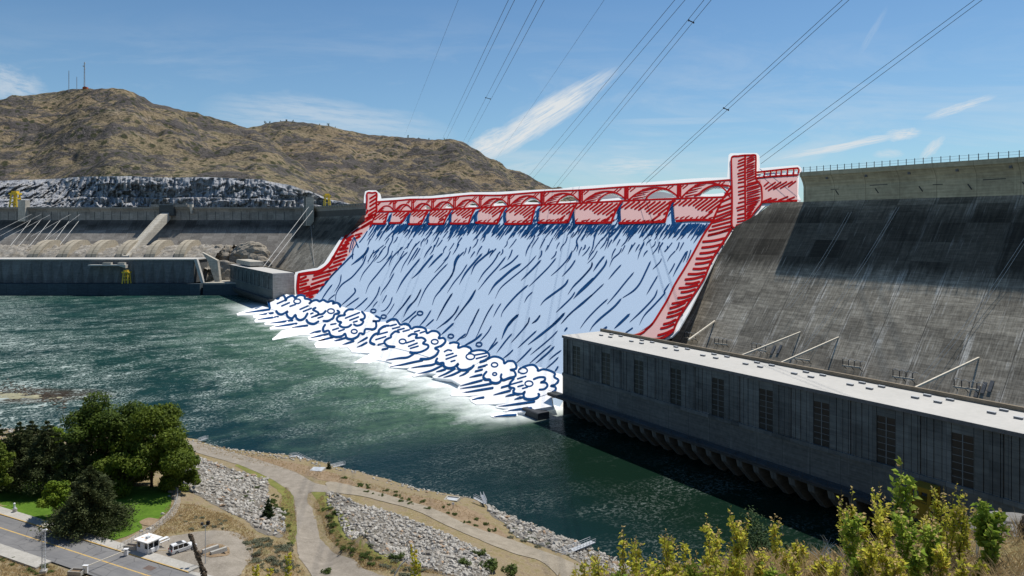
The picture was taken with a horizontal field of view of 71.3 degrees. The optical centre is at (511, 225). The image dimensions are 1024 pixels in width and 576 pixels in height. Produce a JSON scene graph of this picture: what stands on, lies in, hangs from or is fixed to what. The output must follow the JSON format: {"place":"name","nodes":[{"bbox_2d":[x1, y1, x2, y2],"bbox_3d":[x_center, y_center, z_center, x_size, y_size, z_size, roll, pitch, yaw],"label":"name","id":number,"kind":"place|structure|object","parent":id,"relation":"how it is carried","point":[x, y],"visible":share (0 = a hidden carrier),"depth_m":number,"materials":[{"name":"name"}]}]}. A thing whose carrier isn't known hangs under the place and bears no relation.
{"place":"outdoors","nodes":[
{"label":"outdoors","id":0,"kind":"place"},
{"bbox_2d":[0,544,51,569],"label":"pavement","id":1,"kind":"structure","parent":0,"point":[20,556],"depth_m":140.41,"materials":[{"name":"concrete"}]},
{"bbox_2d":[0,483,170,539],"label":"lawn","id":2,"kind":"structure","parent":0,"point":[154,502],"depth_m":170.72,"materials":[{"name":"plant"}]},
{"bbox_2d":[0,440,15,485],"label":"broadleaf tree","id":3,"kind":"object","parent":2,"relation":"on","point":[5,455],"visible":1,"depth_m":168.41,"materials":[{"name":"green plant"}]},
{"bbox_2d":[0,421,44,493],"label":"pine tree","id":4,"kind":"object","parent":2,"relation":"on","point":[17,443],"visible":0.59,"depth_m":177.67,"materials":[{"name":"green plant"}]},
{"bbox_2d":[0,420,82,497],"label":"pine tree","id":5,"kind":"object","parent":2,"relation":"on","point":[39,460],"visible":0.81,"depth_m":176.28,"materials":[{"name":"green plant"}]},
{"bbox_2d":[35,479,70,512],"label":"broadleaf tree","id":6,"kind":"object","parent":2,"relation":"on","point":[55,493],"visible":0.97,"depth_m":158.98,"materials":[{"name":"green plant"}]},
{"bbox_2d":[34,431,92,494],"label":"pine tree","id":7,"kind":"object","parent":2,"relation":"on","point":[78,455],"visible":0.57,"depth_m":177.24,"materials":[{"name":"green plant"}]},
{"bbox_2d":[30,464,140,545],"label":"pine tree","id":8,"kind":"object","parent":2,"relation":"on","point":[89,504],"visible":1,"depth_m":151.29,"materials":[{"name":"green plant"}]},
{"bbox_2d":[54,390,156,489],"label":"broadleaf tree","id":9,"kind":"object","parent":2,"relation":"on","point":[95,427],"visible":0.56,"depth_m":182.89,"materials":[{"name":"green plant"}]},
{"bbox_2d":[93,402,200,498],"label":"broadleaf tree","id":10,"kind":"object","parent":2,"relation":"on","point":[148,429],"visible":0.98,"depth_m":178.15,"materials":[{"name":"green plant"}]},
{"bbox_2d":[150,440,201,490],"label":"broadleaf tree","id":11,"kind":"object","parent":2,"relation":"on","point":[190,477],"visible":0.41,"depth_m":183.26,"materials":[{"name":"green plant"}]},
{"bbox_2d":[0,515,195,575],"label":"road","id":12,"kind":"structure","parent":0,"point":[62,556],"depth_m":142.40,"materials":[{"name":"asphalt"}]},
{"bbox_2d":[0,506,198,572],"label":"pavement","id":13,"kind":"structure","parent":0,"point":[176,563],"depth_m":146.13,"materials":[{"name":"concrete"}]},
{"bbox_2d":[133,533,162,553],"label":"guard booth","id":14,"kind":"object","parent":13,"relation":"on","point":[147,543],"visible":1,"depth_m":142.93,"materials":[{"name":"white paint"}]},
{"bbox_2d":[0,243,236,269],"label":"rock slope","id":15,"kind":"structure","parent":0,"point":[23,251],"depth_m":909.32,"materials":[{"name":"stone"}]},
{"bbox_2d":[27,240,62,257],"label":"penstock hood","id":16,"kind":"object","parent":15,"relation":"on","point":[37,249],"visible":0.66,"depth_m":912.00,"materials":[{"name":"concrete"}]},
{"bbox_2d":[57,240,90,257],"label":"penstock hood","id":17,"kind":"object","parent":15,"relation":"on","point":[67,249],"visible":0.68,"depth_m":911.31,"materials":[{"name":"concrete"}]},
{"bbox_2d":[86,240,118,257],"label":"penstock hood","id":18,"kind":"object","parent":15,"relation":"on","point":[96,248],"visible":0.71,"depth_m":912.87,"materials":[{"name":"concrete"}]},
{"bbox_2d":[115,240,138,257],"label":"penstock hood","id":19,"kind":"object","parent":15,"relation":"on","point":[126,247],"visible":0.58,"depth_m":907.78,"materials":[{"name":"concrete"}]},
{"bbox_2d":[144,240,173,257],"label":"penstock hood","id":20,"kind":"object","parent":15,"relation":"on","point":[155,248],"visible":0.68,"depth_m":910.28,"materials":[{"name":"concrete"}]},
{"bbox_2d":[174,240,200,257],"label":"penstock hood","id":21,"kind":"object","parent":15,"relation":"on","point":[183,248],"visible":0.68,"depth_m":909.25,"materials":[{"name":"concrete"}]},
{"bbox_2d":[215,244,232,260],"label":"boulder","id":22,"kind":"object","parent":15,"relation":"on","point":[224,252],"visible":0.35,"depth_m":925.43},
{"bbox_2d":[120,490,180,543],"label":"path","id":23,"kind":"structure","parent":0,"point":[178,499],"depth_m":160.40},
{"bbox_2d":[0,176,348,206],"bbox_3d":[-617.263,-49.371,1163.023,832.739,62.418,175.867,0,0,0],"label":"cliff","id":24,"kind":"structure","parent":0,"point":[117,191],"depth_m":1119.26,"materials":[{"name":"stone"}]},
{"bbox_2d":[0,88,364,203],"bbox_3d":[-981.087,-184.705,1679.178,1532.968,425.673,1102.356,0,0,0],"label":"hill","id":25,"kind":"structure","parent":0,"point":[89,132],"depth_m":1427.21,"materials":[{"name":"soil"}]},
{"bbox_2d":[229,241,270,263],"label":"boulder","id":26,"kind":"object","parent":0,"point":[242,250],"visible":0.64,"depth_m":919.45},
{"bbox_2d":[188,440,383,575],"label":"service road","id":27,"kind":"structure","parent":0,"point":[317,555],"depth_m":181.54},
{"bbox_2d":[268,294,311,320],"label":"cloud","id":28,"kind":"structure","parent":0,"point":[297,307],"depth_m":655.41,"materials":[{"name":"white"}]},
{"bbox_2d":[0,430,610,575],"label":"ground","id":29,"kind":"structure","parent":0,"point":[527,566],"depth_m":174.44,"materials":[{"name":"soil"}]},
{"bbox_2d":[39,529,47,573],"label":"lattice pole","id":30,"kind":"object","parent":29,"relation":"on","point":[43,571],"visible":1,"depth_m":133.74,"materials":[{"name":"metal"}]},
{"bbox_2d":[0,513,188,572],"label":"kerb","id":31,"kind":"structure","parent":29,"relation":"on","point":[104,546],"depth_m":144.28,"materials":[{"name":"yellow paint"}]},
{"bbox_2d":[153,530,253,575],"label":"turning circle","id":32,"kind":"object","parent":29,"relation":"on","point":[233,563],"visible":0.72,"depth_m":146.37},
{"bbox_2d":[168,540,196,554],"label":"parked car","id":33,"kind":"object","parent":32,"relation":"on","point":[180,546],"visible":0.91,"depth_m":143.27,"materials":[{"name":"white paint"}]},
{"bbox_2d":[190,455,284,537],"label":"riprap bed","id":34,"kind":"object","parent":29,"relation":"on","point":[265,532],"visible":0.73,"depth_m":187.01,"materials":[{"name":"stone"}]},
{"bbox_2d":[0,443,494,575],"bbox_3d":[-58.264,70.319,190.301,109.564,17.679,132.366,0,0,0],"label":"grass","id":35,"kind":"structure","parent":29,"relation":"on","point":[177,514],"depth_m":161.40,"materials":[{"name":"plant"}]},
{"bbox_2d":[235,464,296,543],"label":"verge","id":36,"kind":"structure","parent":29,"relation":"on","point":[281,489],"depth_m":200.02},
{"bbox_2d":[245,455,355,485],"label":"soil patch","id":37,"kind":"object","parent":29,"relation":"on","point":[304,469],"visible":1,"depth_m":224.65,"materials":[{"name":"soil"}]},
{"bbox_2d":[0,428,629,575],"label":"riprap","id":38,"kind":"object","parent":29,"relation":"on","point":[352,507],"depth_m":181.57,"materials":[{"name":"stone"}]},
{"bbox_2d":[311,492,403,568],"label":"verge","id":39,"kind":"structure","parent":29,"relation":"on","point":[316,495],"depth_m":174.34,"materials":[{"name":"plant"}]},
{"bbox_2d":[328,493,494,575],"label":"riprap bed","id":40,"kind":"object","parent":29,"relation":"on","point":[387,539],"visible":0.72,"depth_m":170.48,"materials":[{"name":"stone"}]},
{"bbox_2d":[359,486,512,539],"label":"soil patch","id":41,"kind":"object","parent":29,"relation":"on","point":[465,517],"visible":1,"depth_m":194.54,"materials":[{"name":"soil"}]},
{"bbox_2d":[489,509,624,574],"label":"riprap bed","id":42,"kind":"object","parent":29,"relation":"on","point":[539,535],"visible":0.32,"depth_m":181.13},
{"bbox_2d":[306,299,340,324],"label":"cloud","id":43,"kind":"structure","parent":0,"point":[322,311],"depth_m":595.80,"materials":[{"name":"white"}]},
{"bbox_2d":[322,308,380,339],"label":"foam cloud","id":44,"kind":"structure","parent":0,"point":[350,324],"depth_m":529.08,"materials":[{"name":"white"}]},
{"bbox_2d":[369,318,446,359],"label":"foam cloud","id":45,"kind":"structure","parent":0,"point":[420,340],"depth_m":453.94,"materials":[{"name":"white"}]},
{"bbox_2d":[248,121,577,208],"bbox_3d":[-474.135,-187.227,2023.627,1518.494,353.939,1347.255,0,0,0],"label":"hill","id":46,"kind":"structure","parent":0,"point":[389,166],"depth_m":1880.66,"materials":[{"name":"soil"}]},
{"bbox_2d":[0,295,896,574],"bbox_3d":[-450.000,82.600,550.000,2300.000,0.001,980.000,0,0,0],"label":"river","id":47,"kind":"structure","parent":0,"point":[218,369],"depth_m":300.67,"materials":[{"name":"liquid"}]},
{"bbox_2d":[2,375,66,407],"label":"shoal stones","id":48,"kind":"object","parent":47,"relation":"in","point":[42,398],"visible":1,"depth_m":348.61,"materials":[{"name":"brown stone"}]},
{"bbox_2d":[0,252,221,294],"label":"powerhouse","id":49,"kind":"structure","parent":47,"relation":"in","point":[80,276],"depth_m":851.40,"materials":[{"name":"concrete"}]},
{"bbox_2d":[0,207,303,282],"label":"dam","id":50,"kind":"structure","parent":47,"relation":"on","point":[269,228],"depth_m":1003.15,"materials":[{"name":"concrete"}]},
{"bbox_2d":[18,200,29,220],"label":"block tower","id":51,"kind":"structure","parent":50,"relation":"on","point":[23,212],"depth_m":1003.00,"materials":[{"name":"concrete"}]},
{"bbox_2d":[121,204,193,257],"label":"inclined gallery","id":52,"kind":"object","parent":50,"relation":"on","point":[158,223],"visible":0.97,"depth_m":977.87,"materials":[{"name":"concrete"}]},
{"bbox_2d":[203,280,238,294],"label":"quay","id":53,"kind":"structure","parent":47,"relation":"in","point":[223,287],"depth_m":845.00,"materials":[{"name":"concrete"}]},
{"bbox_2d":[210,260,234,280],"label":"boulder","id":54,"kind":"object","parent":47,"relation":"in","point":[225,268],"visible":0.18,"depth_m":892.79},
{"bbox_2d":[230,259,294,304],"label":"powerhouse","id":55,"kind":"structure","parent":47,"relation":"in","point":[257,281],"depth_m":756.58,"materials":[{"name":"concrete"}]},
{"bbox_2d":[274,203,365,271],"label":"dam","id":56,"kind":"structure","parent":47,"relation":"on","point":[332,224],"depth_m":889.65,"materials":[{"name":"concrete"}]},
{"bbox_2d":[304,197,313,225],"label":"tower","id":57,"kind":"structure","parent":56,"relation":"on","point":[309,203],"depth_m":965.00,"materials":[{"name":"concrete"}]},
{"bbox_2d":[236,294,562,417],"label":"foam","id":58,"kind":"object","parent":47,"relation":"on","point":[475,387],"visible":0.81,"depth_m":408.57,"materials":[{"name":"white"}]},
{"bbox_2d":[522,407,548,420],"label":"wall nose","id":59,"kind":"object","parent":47,"relation":"in","point":[536,414],"depth_m":305.01,"materials":[{"name":"concrete"}]},
{"bbox_2d":[295,153,802,406],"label":"spillway","id":60,"kind":"object","parent":47,"relation":"in","point":[750,192],"visible":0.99,"depth_m":460.79,"materials":[{"name":"red"}]},
{"bbox_2d":[313,199,710,406],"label":"falling water","id":61,"kind":"structure","parent":60,"relation":"on","point":[523,295],"depth_m":460.48,"materials":[{"name":"blue liquid"}]},
{"bbox_2d":[547,328,1023,538],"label":"powerhouse","id":62,"kind":"structure","parent":47,"relation":"in","point":[823,438],"depth_m":215.24,"materials":[{"name":"concrete"}]},
{"bbox_2d":[573,346,579,376],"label":"window","id":63,"kind":"structure","parent":62,"relation":"in","point":[576,350],"depth_m":302.81,"materials":[{"name":"grey glass"}]},
{"bbox_2d":[602,352,609,384],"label":"window","id":64,"kind":"structure","parent":62,"relation":"in","point":[605,356],"depth_m":286.76,"materials":[{"name":"grey glass"}]},
{"bbox_2d":[635,360,642,394],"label":"window","id":65,"kind":"structure","parent":62,"relation":"in","point":[638,364],"depth_m":270.77,"materials":[{"name":"grey glass"}]},
{"bbox_2d":[671,368,680,405],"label":"window","id":66,"kind":"structure","parent":62,"relation":"in","point":[675,373],"depth_m":254.86,"materials":[{"name":"grey glass"}]},
{"bbox_2d":[712,378,723,417],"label":"window","id":67,"kind":"structure","parent":62,"relation":"in","point":[718,384],"depth_m":238.96,"materials":[{"name":"grey glass"}]},
{"bbox_2d":[760,388,772,431],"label":"window","id":68,"kind":"structure","parent":62,"relation":"in","point":[766,396],"depth_m":223.00,"materials":[{"name":"grey glass"}]},
{"bbox_2d":[814,401,828,447],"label":"window","id":69,"kind":"structure","parent":62,"relation":"in","point":[821,410],"depth_m":207.10,"materials":[{"name":"grey glass"}]},
{"bbox_2d":[877,415,894,465],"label":"window","id":70,"kind":"structure","parent":62,"relation":"in","point":[885,425],"depth_m":191.07,"materials":[{"name":"grey glass"}]},
{"bbox_2d":[909,480,939,521],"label":"gantry crane","id":71,"kind":"object","parent":62,"relation":"on","point":[924,487],"visible":0.58,"depth_m":178.08,"materials":[{"name":"yellow metal"}]},
{"bbox_2d":[952,432,973,488],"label":"window","id":72,"kind":"structure","parent":62,"relation":"in","point":[962,445],"depth_m":175.12,"materials":[{"name":"grey glass"}]},
{"bbox_2d":[672,150,1023,406],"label":"dam","id":73,"kind":"structure","parent":47,"relation":"on","point":[941,255],"depth_m":287.81,"materials":[{"name":"concrete"}]},
{"bbox_2d":[915,357,979,386],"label":"strut","id":74,"kind":"object","parent":73,"relation":"attached to","point":[946,373],"visible":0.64,"depth_m":224.81,"materials":[{"name":"beige paint"}]},
{"bbox_2d":[325,482,596,575],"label":"riverside track","id":75,"kind":"structure","parent":0,"point":[556,564],"depth_m":179.36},
{"bbox_2d":[435,341,490,370],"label":"foam cloud","id":76,"kind":"structure","parent":0,"point":[454,354],"depth_m":393.81,"materials":[{"name":"white"}]},
{"bbox_2d":[475,355,517,383],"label":"foam cloud","id":77,"kind":"structure","parent":0,"point":[498,369],"depth_m":360.04,"materials":[{"name":"white"}]},
{"bbox_2d":[0,0,1023,209],"label":"sky","id":78,"kind":"structure","parent":0,"point":[360,66],"materials":[{"name":"blue"}]},
{"bbox_2d":[501,364,558,399],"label":"foam cloud","id":79,"kind":"structure","parent":0,"point":[531,382],"depth_m":333.47,"materials":[{"name":"white"}]},
{"bbox_2d":[548,511,1023,575],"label":"hillside","id":80,"kind":"structure","parent":0,"point":[1013,547],"depth_m":8.32,"materials":[{"name":"green plant"}]},
{"bbox_2d":[188,533,206,575],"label":"mullein stalk","id":81,"kind":"object","parent":80,"relation":"on","point":[198,556],"visible":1,"depth_m":5.19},
{"bbox_2d":[616,525,629,575],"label":"weed","id":82,"kind":"object","parent":80,"relation":"on","point":[623,543],"visible":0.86,"depth_m":8.36,"materials":[{"name":"green plant"}]},
{"bbox_2d":[620,549,645,575],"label":"weed","id":83,"kind":"object","parent":80,"relation":"on","point":[635,568],"visible":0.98,"depth_m":7.74,"materials":[{"name":"green plant"}]},
{"bbox_2d":[628,537,644,574],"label":"weed","id":84,"kind":"object","parent":80,"relation":"on","point":[634,546],"visible":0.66,"depth_m":8.52,"materials":[{"name":"green plant"}]},
{"bbox_2d":[659,528,674,574],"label":"weed","id":85,"kind":"object","parent":80,"relation":"on","point":[665,546],"visible":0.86,"depth_m":8.39,"materials":[{"name":"green plant"}]},
{"bbox_2d":[683,555,706,575],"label":"weed","id":86,"kind":"object","parent":80,"relation":"on","point":[691,566],"visible":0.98,"depth_m":7.67,"materials":[{"name":"green plant"}]},
{"bbox_2d":[699,513,720,568],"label":"weed","id":87,"kind":"object","parent":80,"relation":"on","point":[707,537],"visible":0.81,"depth_m":8.27,"materials":[{"name":"green plant"}]},
{"bbox_2d":[724,549,745,575],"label":"weed","id":88,"kind":"object","parent":80,"relation":"on","point":[731,570],"visible":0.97,"depth_m":7.29,"materials":[{"name":"green plant"}]},
{"bbox_2d":[726,522,745,557],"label":"weed","id":89,"kind":"object","parent":80,"relation":"on","point":[735,552],"visible":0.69,"depth_m":8.21,"materials":[{"name":"green plant"}]},
{"bbox_2d":[726,509,751,575],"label":"weed","id":90,"kind":"object","parent":80,"relation":"on","point":[743,537],"visible":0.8,"depth_m":8.23,"materials":[{"name":"green plant"}]},
{"bbox_2d":[733,505,799,562],"bbox_3d":[5.373,7.072,14.958,1.469,2.040,1.412,0,0,26],"label":"dark bush","id":91,"kind":"object","parent":80,"relation":"on","point":[758,541],"visible":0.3,"depth_m":15.12,"materials":[{"name":"green plant"}]},
{"bbox_2d":[768,514,783,564],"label":"weed","id":92,"kind":"object","parent":80,"relation":"on","point":[773,530],"visible":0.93,"depth_m":8.61,"materials":[{"name":"green plant"}]},
{"bbox_2d":[786,551,801,575],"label":"weed","id":93,"kind":"object","parent":80,"relation":"on","point":[794,567],"visible":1,"depth_m":7.31,"materials":[{"name":"green plant"}]},
{"bbox_2d":[826,551,843,575],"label":"weed","id":94,"kind":"object","parent":80,"relation":"on","point":[832,570],"visible":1,"depth_m":6.86,"materials":[{"name":"green plant"}]},
{"bbox_2d":[836,486,856,570],"bbox_3d":[3.846,3.514,8.225,0.226,0.989,0.303,0,0,33],"label":"weed","id":95,"kind":"object","parent":80,"relation":"on","point":[852,512],"visible":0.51,"depth_m":8.25,"materials":[{"name":"green plant"}]},
{"bbox_2d":[837,503,865,571],"bbox_3d":[3.717,3.475,7.816,0.305,0.852,0.262,0,0,29],"label":"weed","id":96,"kind":"object","parent":80,"relation":"on","point":[854,536],"visible":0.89,"depth_m":7.80,"materials":[{"name":"green plant"}]},
{"bbox_2d":[847,556,872,575],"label":"weed","id":97,"kind":"object","parent":80,"relation":"on","point":[854,563],"visible":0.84,"depth_m":7.28,"materials":[{"name":"green plant"}]},
{"bbox_2d":[855,536,879,575],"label":"weed","id":98,"kind":"object","parent":80,"relation":"on","point":[869,558],"visible":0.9,"depth_m":7.20,"materials":[{"name":"green plant"}]},
{"bbox_2d":[871,485,894,551],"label":"weed","id":99,"kind":"object","parent":80,"relation":"on","point":[884,510],"visible":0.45,"depth_m":8.46,"materials":[{"name":"green plant"}]},
{"bbox_2d":[869,499,896,556],"bbox_3d":[4.213,3.518,8.105,0.332,0.787,0.310,0,0,0],"label":"weed","id":100,"kind":"object","parent":80,"relation":"on","point":[887,529],"visible":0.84,"depth_m":8.07,"materials":[{"name":"green plant"}]},
{"bbox_2d":[871,539,898,575],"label":"weed","id":101,"kind":"object","parent":80,"relation":"on","point":[884,559],"visible":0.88,"depth_m":7.05,"materials":[{"name":"green plant"}]},
{"bbox_2d":[887,553,908,575],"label":"weed","id":102,"kind":"object","parent":80,"relation":"on","point":[897,568],"visible":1,"depth_m":6.88,"materials":[{"name":"green plant"}]},
{"bbox_2d":[887,456,922,537],"bbox_3d":[5.168,3.697,9.467,0.385,1.303,0.464,0,0,0],"label":"shrub","id":103,"kind":"object","parent":80,"relation":"on","point":[901,491],"visible":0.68,"depth_m":9.41,"materials":[{"name":"green plant"}]},
{"bbox_2d":[889,507,922,573],"bbox_3d":[4.192,3.392,7.598,0.336,0.808,0.356,0,0,0],"label":"weed","id":104,"kind":"object","parent":80,"relation":"on","point":[901,528],"visible":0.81,"depth_m":7.58,"materials":[{"name":"green plant"}]},
{"bbox_2d":[905,543,928,575],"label":"weed","id":105,"kind":"object","parent":80,"relation":"on","point":[917,563],"visible":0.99,"depth_m":7.00,"materials":[{"name":"green plant"}]},
{"bbox_2d":[918,514,948,575],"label":"weed","id":106,"kind":"object","parent":80,"relation":"on","point":[931,533],"visible":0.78,"depth_m":7.37,"materials":[{"name":"green plant"}]},
{"bbox_2d":[929,539,950,575],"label":"weed","id":107,"kind":"object","parent":80,"relation":"on","point":[942,560],"visible":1,"depth_m":7.17,"materials":[{"name":"green plant"}]},
{"bbox_2d":[929,486,951,546],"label":"weed","id":108,"kind":"object","parent":80,"relation":"on","point":[935,502],"visible":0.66,"depth_m":8.24,"materials":[{"name":"green plant"}]},
{"bbox_2d":[939,483,973,558],"bbox_3d":[4.953,3.355,7.970,0.302,0.976,0.302,0,0,43],"label":"weed","id":109,"kind":"object","parent":80,"relation":"on","point":[951,535],"visible":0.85,"depth_m":7.97,"materials":[{"name":"green plant"}]},
{"bbox_2d":[953,557,972,575],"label":"weed","id":110,"kind":"object","parent":80,"relation":"on","point":[961,571],"visible":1,"depth_m":6.89,"materials":[{"name":"green plant"}]},
{"bbox_2d":[952,506,974,562],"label":"weed","id":111,"kind":"object","parent":80,"relation":"on","point":[961,533],"visible":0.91,"depth_m":7.81,"materials":[{"name":"green plant"}]},
{"bbox_2d":[968,497,1011,570],"bbox_3d":[5.073,3.322,7.583,0.385,0.781,0.482,0,0,37],"label":"weed","id":112,"kind":"object","parent":80,"relation":"on","point":[986,534],"visible":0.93,"depth_m":7.59,"materials":[{"name":"green plant"}]},
{"bbox_2d":[969,511,1023,537],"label":"rock","id":113,"kind":"object","parent":80,"relation":"on","point":[1010,515],"visible":0.17,"depth_m":9.18,"materials":[{"name":"stone"}]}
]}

